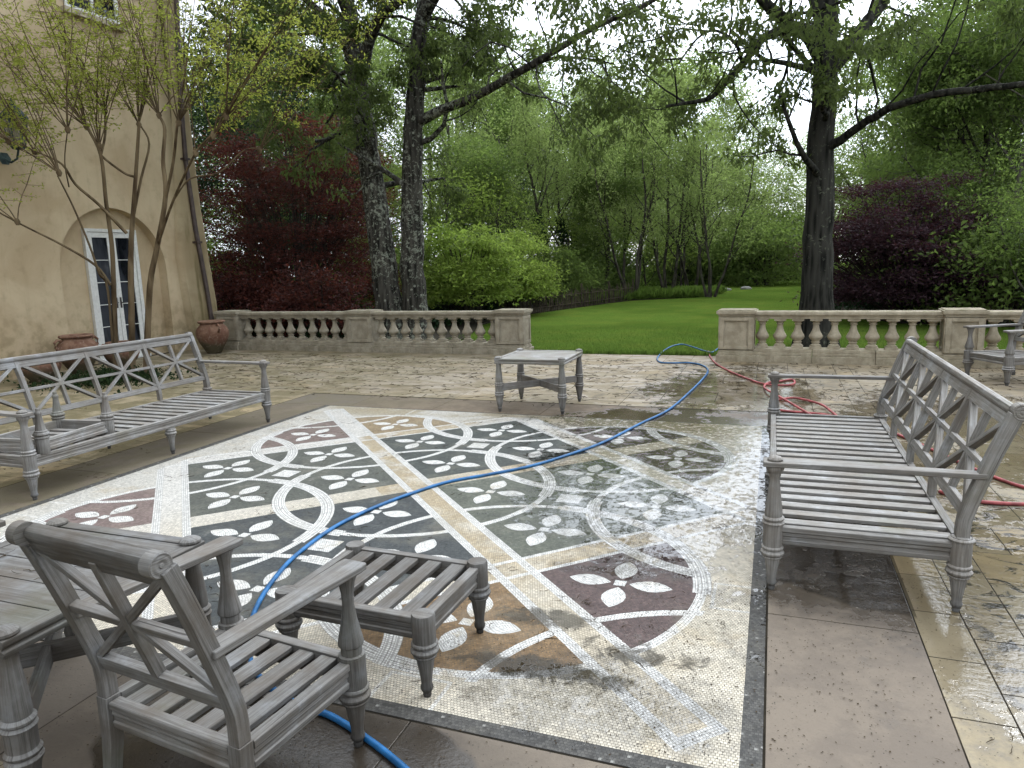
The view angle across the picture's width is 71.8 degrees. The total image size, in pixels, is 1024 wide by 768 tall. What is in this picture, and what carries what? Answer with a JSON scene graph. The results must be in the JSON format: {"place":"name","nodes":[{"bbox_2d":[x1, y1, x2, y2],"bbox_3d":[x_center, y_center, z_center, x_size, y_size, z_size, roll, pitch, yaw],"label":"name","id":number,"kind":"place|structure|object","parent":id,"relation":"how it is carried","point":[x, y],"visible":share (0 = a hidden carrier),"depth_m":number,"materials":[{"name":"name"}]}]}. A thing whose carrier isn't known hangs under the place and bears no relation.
{"place":"outdoors","nodes":[
{"label":"outdoors","id":0,"kind":"place"},
{"bbox_2d":[0,405,769,767],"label":"mosaic floor","id":1,"kind":"structure","parent":0,"point":[286,473],"depth_m":4.19,"materials":[{"name":"multicoloured tile"}]},
{"bbox_2d":[275,540,490,697],"bbox_3d":[-0.539,0.986,3.061,0.751,0.346,0.611,2,11,22],"label":"footstool","id":2,"kind":"object","parent":1,"relation":"on","point":[416,621],"visible":0.81,"depth_m":2.91,"materials":[{"name":"grey wood"}]},
{"bbox_2d":[248,344,717,767],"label":"garden hose","id":3,"kind":"object","parent":1,"relation":"on","point":[389,755],"visible":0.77,"depth_m":4.66,"materials":[{"name":"blue rubber"}]},
{"bbox_2d":[255,288,698,340],"bbox_3d":[-1.125,-4.231,34.763,21.800,0.100,39.100,2,10,20],"label":"planting bed","id":4,"kind":"object","parent":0,"point":[473,325],"visible":0.09,"depth_m":19.94,"materials":[{"name":"brown soil"}]},
{"bbox_2d":[186,66,243,252],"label":"evergreen tree","id":5,"kind":"object","parent":4,"relation":"on","point":[215,182],"visible":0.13,"depth_m":24.05,"materials":[{"name":"green plant"}]},
{"bbox_2d":[182,0,305,250],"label":"woodland tree","id":6,"kind":"object","parent":4,"relation":"on","point":[209,103],"visible":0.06,"depth_m":32.60,"materials":[{"name":"green plant"}]},
{"bbox_2d":[206,231,301,309],"bbox_3d":[-9.168,-3.162,21.827,6.101,3.250,5.654,5,12,35],"label":"understory shrub","id":7,"kind":"object","parent":4,"relation":"on","point":[210,243],"visible":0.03,"depth_m":21.02,"materials":[{"name":"green plant"}]},
{"bbox_2d":[185,2,322,283],"bbox_3d":[-13.520,-12.311,37.550,9.893,15.984,11.902,-6,11,-21],"label":"woodland tree","id":8,"kind":"object","parent":4,"relation":"on","point":[223,179],"visible":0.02,"depth_m":35.70,"materials":[{"name":"green plant"}]},
{"bbox_2d":[208,247,310,336],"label":"japanese maple","id":9,"kind":"object","parent":4,"relation":"on","point":[231,290],"visible":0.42,"depth_m":16.89,"materials":[{"name":"red plant"}]},
{"bbox_2d":[180,3,365,280],"bbox_3d":[-7.671,-6.524,22.052,6.139,9.491,6.356,6,13,39],"label":"evergreen tree","id":10,"kind":"object","parent":4,"relation":"on","point":[198,110],"visible":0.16,"depth_m":21.34,"materials":[{"name":"green plant"}]},
{"bbox_2d":[191,25,387,284],"bbox_3d":[-8.002,-7.668,25.485,6.470,10.628,6.249,7,13,42],"label":"evergreen tree","id":11,"kind":"object","parent":4,"relation":"on","point":[306,108],"visible":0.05,"depth_m":24.80,"materials":[{"name":"green plant"}]},
{"bbox_2d":[193,104,427,310],"bbox_3d":[-6.043,-4.503,19.262,8.000,6.330,7.598,2,10,20],"label":"japanese maple","id":12,"kind":"object","parent":4,"relation":"on","point":[332,231],"visible":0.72,"depth_m":18.12,"materials":[{"name":"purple plant"}]},
{"bbox_2d":[221,2,400,268],"bbox_3d":[-7.066,-8.035,26.817,6.779,10.759,6.594,1,10,17],"label":"woodland tree","id":13,"kind":"object","parent":4,"relation":"on","point":[338,126],"visible":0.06,"depth_m":25.95,"materials":[{"name":"green plant"}]},
{"bbox_2d":[233,256,390,338],"bbox_3d":[-4.428,-1.865,16.304,4.452,2.136,3.700,2,10,20],"label":"shrub","id":14,"kind":"object","parent":4,"relation":"on","point":[302,297],"visible":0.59,"depth_m":15.90,"materials":[{"name":"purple plant"}]},
{"bbox_2d":[257,16,401,250],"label":"woodland tree","id":15,"kind":"object","parent":4,"relation":"on","point":[386,159],"visible":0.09,"depth_m":25.54,"materials":[{"name":"green plant"}]},
{"bbox_2d":[172,0,506,338],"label":"oak tree","id":16,"kind":"object","parent":4,"relation":"on","point":[359,99],"visible":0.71,"depth_m":14.72,"materials":[{"name":"green plant"}]},
{"bbox_2d":[269,2,459,264],"bbox_3d":[-8.968,-13.105,39.585,12.241,16.643,12.584,-6,11,-25],"label":"woodland tree","id":17,"kind":"object","parent":4,"relation":"on","point":[387,56],"visible":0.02,"depth_m":37.27,"materials":[{"name":"green plant"}]},
{"bbox_2d":[313,228,443,308],"bbox_3d":[-4.217,-3.695,24.027,5.654,3.250,6.101,2,10,20],"label":"understory shrub","id":18,"kind":"object","parent":4,"relation":"on","point":[398,254],"visible":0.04,"depth_m":22.93,"materials":[{"name":"green plant"}]},
{"bbox_2d":[330,5,523,252],"bbox_3d":[-3.426,-12.111,36.852,11.320,15.202,9.409,-11,13,-43],"label":"woodland tree","id":19,"kind":"object","parent":4,"relation":"on","point":[384,63],"visible":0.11,"depth_m":34.85,"materials":[{"name":"green plant"}]},
{"bbox_2d":[373,29,494,247],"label":"woodland tree","id":20,"kind":"object","parent":4,"relation":"on","point":[446,130],"visible":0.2,"depth_m":29.18,"materials":[{"name":"green plant"}]},
{"bbox_2d":[385,150,513,255],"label":"young tree","id":21,"kind":"object","parent":4,"relation":"on","point":[472,204],"visible":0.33,"depth_m":24.16,"materials":[{"name":"green plant"}]},
{"bbox_2d":[381,100,554,260],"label":"woodland tree","id":22,"kind":"object","parent":4,"relation":"on","point":[493,165],"visible":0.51,"depth_m":26.25,"materials":[{"name":"green plant"}]},
{"bbox_2d":[395,221,543,322],"bbox_3d":[-1.194,-3.083,19.959,4.220,2.972,4.298,-5,10,-16],"label":"green shrub","id":23,"kind":"object","parent":4,"relation":"on","point":[454,274],"visible":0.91,"depth_m":19.21,"materials":[{"name":"green plant"}]},
{"bbox_2d":[425,156,543,259],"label":"young tree","id":24,"kind":"object","parent":4,"relation":"on","point":[501,208],"visible":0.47,"depth_m":25.24,"materials":[{"name":"green plant"}]},
{"bbox_2d":[437,54,563,253],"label":"woodland tree","id":25,"kind":"object","parent":4,"relation":"on","point":[494,112],"visible":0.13,"depth_m":37.80,"materials":[{"name":"green plant"}]},
{"bbox_2d":[425,59,576,256],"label":"woodland tree","id":26,"kind":"object","parent":4,"relation":"on","point":[505,130],"visible":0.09,"depth_m":42.39,"materials":[{"name":"green plant"}]},
{"bbox_2d":[464,228,571,308],"bbox_3d":[-0.130,-3.517,22.621,4.111,2.843,4.036,-8,12,-34],"label":"green shrub","id":27,"kind":"object","parent":4,"relation":"on","point":[538,286],"visible":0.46,"depth_m":21.83,"materials":[{"name":"green plant"}]},
{"bbox_2d":[458,71,600,303],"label":"ivy clad tree","id":28,"kind":"object","parent":4,"relation":"on","point":[540,147],"visible":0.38,"depth_m":26.58,"materials":[{"name":"green plant"}]},
{"bbox_2d":[503,205,582,305],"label":"young tree","id":29,"kind":"object","parent":4,"relation":"on","point":[533,230],"visible":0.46,"depth_m":25.86,"materials":[{"name":"green plant"}]},
{"bbox_2d":[484,80,633,298],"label":"ivy clad tree","id":30,"kind":"object","parent":4,"relation":"on","point":[559,221],"visible":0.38,"depth_m":28.82,"materials":[{"name":"green plant"}]},
{"bbox_2d":[523,242,617,305],"bbox_3d":[1.281,-4.036,26.622,4.881,2.600,4.523,-10,12,-38],"label":"understory shrub","id":31,"kind":"object","parent":4,"relation":"on","point":[574,278],"visible":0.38,"depth_m":26.15,"materials":[{"name":"green plant"}]},
{"bbox_2d":[533,211,609,263],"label":"young tree","id":32,"kind":"object","parent":4,"relation":"on","point":[572,234],"visible":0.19,"depth_m":29.59,"materials":[{"name":"green plant"}]},
{"bbox_2d":[499,62,652,242],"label":"woodland tree","id":33,"kind":"object","parent":4,"relation":"on","point":[533,113],"visible":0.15,"depth_m":39.02,"materials":[{"name":"green plant"}]},
{"bbox_2d":[524,117,633,284],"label":"ivy clad tree","id":34,"kind":"object","parent":4,"relation":"on","point":[569,204],"visible":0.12,"depth_m":31.03,"materials":[{"name":"green plant"}]},
{"bbox_2d":[544,187,636,272],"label":"young tree","id":35,"kind":"object","parent":4,"relation":"on","point":[616,226],"visible":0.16,"depth_m":31.80,"materials":[{"name":"green plant"}]},
{"bbox_2d":[563,243,624,299],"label":"understory shrub","id":36,"kind":"object","parent":4,"relation":"on","point":[590,269],"visible":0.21,"depth_m":29.60,"materials":[{"name":"green plant"}]},
{"bbox_2d":[551,133,673,289],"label":"woodland tree","id":37,"kind":"object","parent":4,"relation":"on","point":[619,189],"visible":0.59,"depth_m":29.10,"materials":[{"name":"green plant"}]},
{"bbox_2d":[570,232,673,289],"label":"understory shrub","id":38,"kind":"object","parent":4,"relation":"on","point":[628,271],"visible":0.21,"depth_m":33.19,"materials":[{"name":"green plant"}]},
{"bbox_2d":[563,79,702,290],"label":"slender tree","id":39,"kind":"object","parent":4,"relation":"on","point":[642,236],"visible":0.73,"depth_m":28.55,"materials":[{"name":"green plant"}]},
{"bbox_2d":[609,205,687,285],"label":"young tree","id":40,"kind":"object","parent":4,"relation":"on","point":[644,276],"visible":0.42,"depth_m":33.13,"materials":[{"name":"green plant"}]},
{"bbox_2d":[589,284,726,303],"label":"long grass","id":41,"kind":"structure","parent":4,"relation":"on","point":[655,292],"depth_m":29.20,"materials":[{"name":"green plant"}]},
{"bbox_2d":[599,93,752,288],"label":"slender tree","id":42,"kind":"object","parent":4,"relation":"on","point":[667,246],"visible":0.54,"depth_m":29.66,"materials":[{"name":"green plant"}]},
{"bbox_2d":[652,213,728,285],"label":"young tree","id":43,"kind":"object","parent":4,"relation":"on","point":[681,272],"visible":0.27,"depth_m":38.75,"materials":[{"name":"green plant"}]},
{"bbox_2d":[638,103,763,286],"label":"slender tree","id":44,"kind":"object","parent":4,"relation":"on","point":[685,277],"visible":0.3,"depth_m":35.05,"materials":[{"name":"green plant"}]},
{"bbox_2d":[0,349,1023,767],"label":"terrace paving","id":45,"kind":"structure","parent":0,"point":[896,663],"depth_m":3.39,"materials":[{"name":"stone"}]},
{"bbox_2d":[21,354,62,382],"bbox_3d":[-7.394,-0.240,11.088,0.577,0.437,0.577,7,13,40],"label":"terracotta urn","id":46,"kind":"object","parent":45,"relation":"on","point":[44,368],"visible":0.2,"depth_m":10.91,"materials":[{"name":"orange ceramic"}]},
{"bbox_2d":[53,333,98,374],"bbox_3d":[-7.334,-0.506,11.959,0.627,0.660,0.627,-3,10,-9],"label":"terracotta urn","id":47,"kind":"object","parent":45,"relation":"on","point":[73,341],"visible":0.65,"depth_m":11.75,"materials":[{"name":"orange ceramic"}]},
{"bbox_2d":[3,364,198,394],"bbox_3d":[-6.350,-0.116,11.076,2.829,0.314,2.607,2,10,20],"label":"ground cover","id":48,"kind":"object","parent":45,"relation":"on","point":[104,381],"visible":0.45,"depth_m":10.83,"materials":[{"name":"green plant"}]},
{"bbox_2d":[0,517,214,767],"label":"side table","id":49,"kind":"object","parent":45,"relation":"on","point":[31,614],"visible":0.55,"depth_m":2.38,"materials":[{"name":"grey wood"}]},
{"bbox_2d":[102,340,139,366],"bbox_3d":[-6.880,-0.514,12.471,0.577,0.474,0.577,7,13,40],"label":"terracotta urn","id":50,"kind":"object","parent":45,"relation":"on","point":[124,357],"visible":0.18,"depth_m":12.28,"materials":[{"name":"orange ceramic"}]},
{"bbox_2d":[0,332,271,500],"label":"garden bench","id":51,"kind":"object","parent":45,"relation":"on","point":[168,415],"visible":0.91,"depth_m":6.65,"materials":[{"name":"grey wood"}]},
{"bbox_2d":[0,392,114,454],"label":"footstool","id":52,"kind":"object","parent":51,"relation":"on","point":[59,430],"visible":0.98,"depth_m":5.71,"materials":[{"name":"grey wood"}]},
{"bbox_2d":[5,520,370,767],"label":"armchair","id":53,"kind":"object","parent":45,"relation":"on","point":[206,669],"visible":1,"depth_m":2.10,"materials":[{"name":"grey wood"}]},
{"bbox_2d":[195,320,228,353],"bbox_3d":[-6.061,-0.955,14.326,0.627,0.660,0.627,-1,10,6],"label":"terracotta urn","id":54,"kind":"object","parent":45,"relation":"on","point":[212,336],"visible":1,"depth_m":14.11,"materials":[{"name":"orange ceramic"}]},
{"bbox_2d":[0,353,1023,758],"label":"fallen catkins","id":55,"kind":"object","parent":45,"relation":"on","point":[532,437],"visible":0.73,"depth_m":9.19,"materials":[{"name":"brown plant"}]},
{"bbox_2d":[27,364,1023,767],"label":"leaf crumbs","id":56,"kind":"object","parent":45,"relation":"on","point":[663,636],"visible":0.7,"depth_m":2.92,"materials":[{"name":"brown plant"}]},
{"bbox_2d":[494,348,583,414],"bbox_3d":[0.322,-0.052,8.078,0.835,0.627,0.835,2,10,20],"label":"side table","id":57,"kind":"object","parent":45,"relation":"on","point":[519,357],"visible":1,"depth_m":7.91,"materials":[{"name":"grey wood"}]},
{"bbox_2d":[709,354,1023,505],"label":"garden hose","id":58,"kind":"object","parent":45,"relation":"on","point":[802,411],"visible":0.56,"depth_m":7.37,"materials":[{"name":"red rubber"}]},
{"bbox_2d":[716,308,1023,368],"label":"balustrade","id":59,"kind":"object","parent":45,"relation":"on","point":[736,333],"visible":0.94,"depth_m":10.49,"materials":[{"name":"stone"}]},
{"bbox_2d":[760,336,1023,612],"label":"garden bench","id":60,"kind":"object","parent":45,"relation":"on","point":[806,448],"visible":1,"depth_m":3.71,"materials":[{"name":"grey wood"}]},
{"bbox_2d":[962,311,1023,385],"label":"armchair","id":61,"kind":"object","parent":45,"relation":"on","point":[1009,357],"visible":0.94,"depth_m":8.90,"materials":[{"name":"grey wood"}]},
{"bbox_2d":[179,0,979,274],"label":"sky","id":62,"kind":"structure","parent":0,"point":[801,115],"materials":[{"name":"white"}]},
{"bbox_2d":[331,262,1023,355],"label":"lawn","id":63,"kind":"structure","parent":0,"point":[693,313],"depth_m":19.29,"materials":[{"name":"green plant"}]},
{"bbox_2d":[0,0,216,380],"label":"house","id":64,"kind":"structure","parent":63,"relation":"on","point":[51,291],"depth_m":13.00,"materials":[{"name":"paint"}]},
{"bbox_2d":[0,97,28,164],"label":"wall lantern","id":65,"kind":"object","parent":64,"relation":"attached to","point":[5,158],"depth_m":11.20,"materials":[{"name":"metal"}]},
{"bbox_2d":[60,0,126,32],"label":"window","id":66,"kind":"structure","parent":64,"relation":"in","point":[66,6],"depth_m":12.62,"materials":[{"name":"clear glass"}]},
{"bbox_2d":[81,228,151,363],"bbox_3d":[-7.542,-1.699,13.548,0.114,2.480,1.140,2,10,20],"label":"french door","id":67,"kind":"structure","parent":64,"relation":"in","point":[99,240],"depth_m":13.41,"materials":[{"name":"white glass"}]},
{"bbox_2d":[0,0,406,376],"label":"crape myrtle","id":68,"kind":"object","parent":63,"relation":"on","point":[81,75],"visible":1,"depth_m":10.23,"materials":[{"name":"green plant"}]},
{"bbox_2d":[213,308,533,354],"bbox_3d":[-2.954,-1.030,13.966,6.981,0.862,0.550,2,11,21],"label":"balustrade","id":69,"kind":"object","parent":63,"relation":"on","point":[365,330],"visible":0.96,"depth_m":13.67,"materials":[{"name":"stone"}]},
{"bbox_2d":[380,30,573,233],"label":"woodland tree","id":70,"kind":"object","parent":63,"relation":"on","point":[501,104],"visible":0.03,"depth_m":48.41,"materials":[{"name":"green plant"}]},
{"bbox_2d":[317,0,702,339],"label":"oak tree","id":71,"kind":"object","parent":63,"relation":"on","point":[412,276],"visible":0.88,"depth_m":13.75,"materials":[{"name":"green plant"}]},
{"bbox_2d":[481,17,660,254],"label":"woodland tree","id":72,"kind":"object","parent":63,"relation":"on","point":[524,50],"visible":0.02,"depth_m":50.60,"materials":[{"name":"green plant"}]},
{"bbox_2d":[513,279,634,313],"bbox_3d":[2.539,-3.203,25.520,0.134,0.852,8.564,5,12,35],"label":"paling fence","id":73,"kind":"object","parent":63,"relation":"on","point":[610,292],"visible":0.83,"depth_m":25.36,"materials":[{"name":"brown wood"}]},
{"bbox_2d":[532,347,717,355],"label":"grass tufts","id":74,"kind":"object","parent":63,"relation":"on","point":[642,352],"visible":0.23,"depth_m":12.19,"materials":[{"name":"green plant"}]},
{"bbox_2d":[559,92,691,246],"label":"woodland tree","id":75,"kind":"object","parent":63,"relation":"on","point":[640,172],"visible":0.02,"depth_m":48.69,"materials":[{"name":"green plant"}]},
{"bbox_2d":[544,29,728,248],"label":"woodland tree","id":76,"kind":"object","parent":63,"relation":"on","point":[614,69],"visible":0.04,"depth_m":48.35,"materials":[{"name":"green plant"}]},
{"bbox_2d":[569,30,760,248],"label":"woodland tree","id":77,"kind":"object","parent":63,"relation":"on","point":[696,57],"visible":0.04,"depth_m":53.91,"materials":[{"name":"green plant"}]},
{"bbox_2d":[627,219,730,286],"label":"understory shrub","id":78,"kind":"object","parent":63,"relation":"on","point":[655,277],"visible":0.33,"depth_m":41.30,"materials":[{"name":"green plant"}]},
{"bbox_2d":[604,42,766,282],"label":"woodland tree","id":79,"kind":"object","parent":63,"relation":"on","point":[685,81],"visible":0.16,"depth_m":41.90,"materials":[{"name":"green plant"}]},
{"bbox_2d":[626,56,783,276],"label":"woodland tree","id":80,"kind":"object","parent":63,"relation":"on","point":[731,102],"visible":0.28,"depth_m":44.34,"materials":[{"name":"green plant"}]},
{"bbox_2d":[645,110,782,296],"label":"slender tree","id":81,"kind":"object","parent":63,"relation":"on","point":[700,199],"visible":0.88,"depth_m":28.40,"materials":[{"name":"green plant"}]},
{"bbox_2d":[685,222,785,284],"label":"understory shrub","id":82,"kind":"object","parent":63,"relation":"on","point":[717,237],"visible":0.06,"depth_m":42.16,"materials":[{"name":"green plant"}]},
{"bbox_2d":[687,94,806,228],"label":"woodland tree","id":83,"kind":"object","parent":63,"relation":"on","point":[785,188],"visible":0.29,"depth_m":48.91,"materials":[{"name":"green plant"}]},
{"bbox_2d":[686,204,834,286],"bbox_3d":[13.983,-7.622,39.458,8.481,4.875,9.152,0,10,8],"label":"understory shrub","id":84,"kind":"object","parent":63,"relation":"on","point":[766,255],"visible":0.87,"depth_m":37.83,"materials":[{"name":"green plant"}]},
{"bbox_2d":[549,0,1023,347],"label":"oak tree","id":85,"kind":"object","parent":63,"relation":"on","point":[819,34],"visible":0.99,"depth_m":11.22,"materials":[{"name":"green plant"}]},
{"bbox_2d":[750,206,855,279],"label":"understory shrub","id":86,"kind":"object","parent":63,"relation":"on","point":[800,216],"visible":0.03,"depth_m":44.31,"materials":[{"name":"green plant"}]},
{"bbox_2d":[762,108,864,267],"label":"woodland tree","id":87,"kind":"object","parent":63,"relation":"on","point":[838,133],"visible":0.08,"depth_m":52.03,"materials":[{"name":"green plant"}]},
{"bbox_2d":[942,119,1023,328],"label":"young tree","id":88,"kind":"object","parent":63,"relation":"on","point":[1002,223],"visible":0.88,"depth_m":13.16,"materials":[{"name":"green plant"}]},
{"bbox_2d":[841,283,1023,327],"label":"woodland floor","id":89,"kind":"structure","parent":0,"point":[918,322],"depth_m":16.51,"materials":[{"name":"brown soil"}]},
{"bbox_2d":[250,297,1023,338],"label":"undergrowth","id":90,"kind":"object","parent":89,"relation":"on","point":[837,307],"visible":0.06,"depth_m":19.09,"materials":[{"name":"green plant"}]},
{"bbox_2d":[835,126,928,269],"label":"woodland tree","id":91,"kind":"object","parent":89,"relation":"on","point":[849,159],"visible":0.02,"depth_m":29.77,"materials":[{"name":"green plant"}]},
{"bbox_2d":[802,2,991,237],"bbox_3d":[13.826,-8.361,26.374,6.934,10.244,5.764,0,10,8],"label":"woodland tree","id":92,"kind":"object","parent":89,"relation":"on","point":[843,177],"visible":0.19,"depth_m":25.45,"materials":[{"name":"green plant"}]},
{"bbox_2d":[775,167,1023,320],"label":"japanese maple","id":93,"kind":"object","parent":89,"relation":"on","point":[851,285],"visible":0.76,"depth_m":15.78,"materials":[{"name":"purple plant"}]},
{"bbox_2d":[846,139,1009,228],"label":"young tree","id":94,"kind":"object","parent":89,"relation":"on","point":[910,173],"visible":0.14,"depth_m":19.46,"materials":[{"name":"green plant"}]},
{"bbox_2d":[835,0,1023,232],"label":"woodland tree","id":95,"kind":"object","parent":89,"relation":"on","point":[884,171],"visible":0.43,"depth_m":19.04,"materials":[{"name":"green plant"}]},
{"bbox_2d":[835,0,1023,261],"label":"woodland tree","id":96,"kind":"object","parent":89,"relation":"on","point":[946,134],"visible":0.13,"depth_m":20.15,"materials":[{"name":"green plant"}]},
{"bbox_2d":[846,1,1019,219],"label":"woodland tree","id":97,"kind":"object","parent":89,"relation":"on","point":[932,140],"visible":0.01,"depth_m":26.08,"materials":[{"name":"green plant"}]},
{"bbox_2d":[845,191,1023,309],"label":"understory shrub","id":98,"kind":"object","parent":89,"relation":"on","point":[1011,212],"visible":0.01,"depth_m":16.53,"materials":[{"name":"green plant"}]},
{"bbox_2d":[847,183,1023,325],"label":"understory shrub","id":99,"kind":"object","parent":89,"relation":"on","point":[1006,292],"visible":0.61,"depth_m":14.99,"materials":[{"name":"green plant"}]},
{"bbox_2d":[885,0,1023,231],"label":"woodland tree","id":100,"kind":"object","parent":89,"relation":"on","point":[1002,105],"visible":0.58,"depth_m":17.84,"materials":[{"name":"green plant"}]},
{"bbox_2d":[893,146,1023,307],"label":"young tree","id":101,"kind":"object","parent":89,"relation":"on","point":[952,189],"visible":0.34,"depth_m":16.26,"materials":[{"name":"green plant"}]},
{"bbox_2d":[953,48,1023,211],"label":"woodland tree","id":102,"kind":"object","parent":89,"relation":"on","point":[999,151],"visible":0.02,"depth_m":21.15,"materials":[{"name":"green plant"}]},
{"bbox_2d":[964,126,1023,185],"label":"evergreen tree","id":103,"kind":"object","parent":89,"relation":"on","point":[998,147],"visible":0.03,"depth_m":21.76,"materials":[{"name":"green plant"}]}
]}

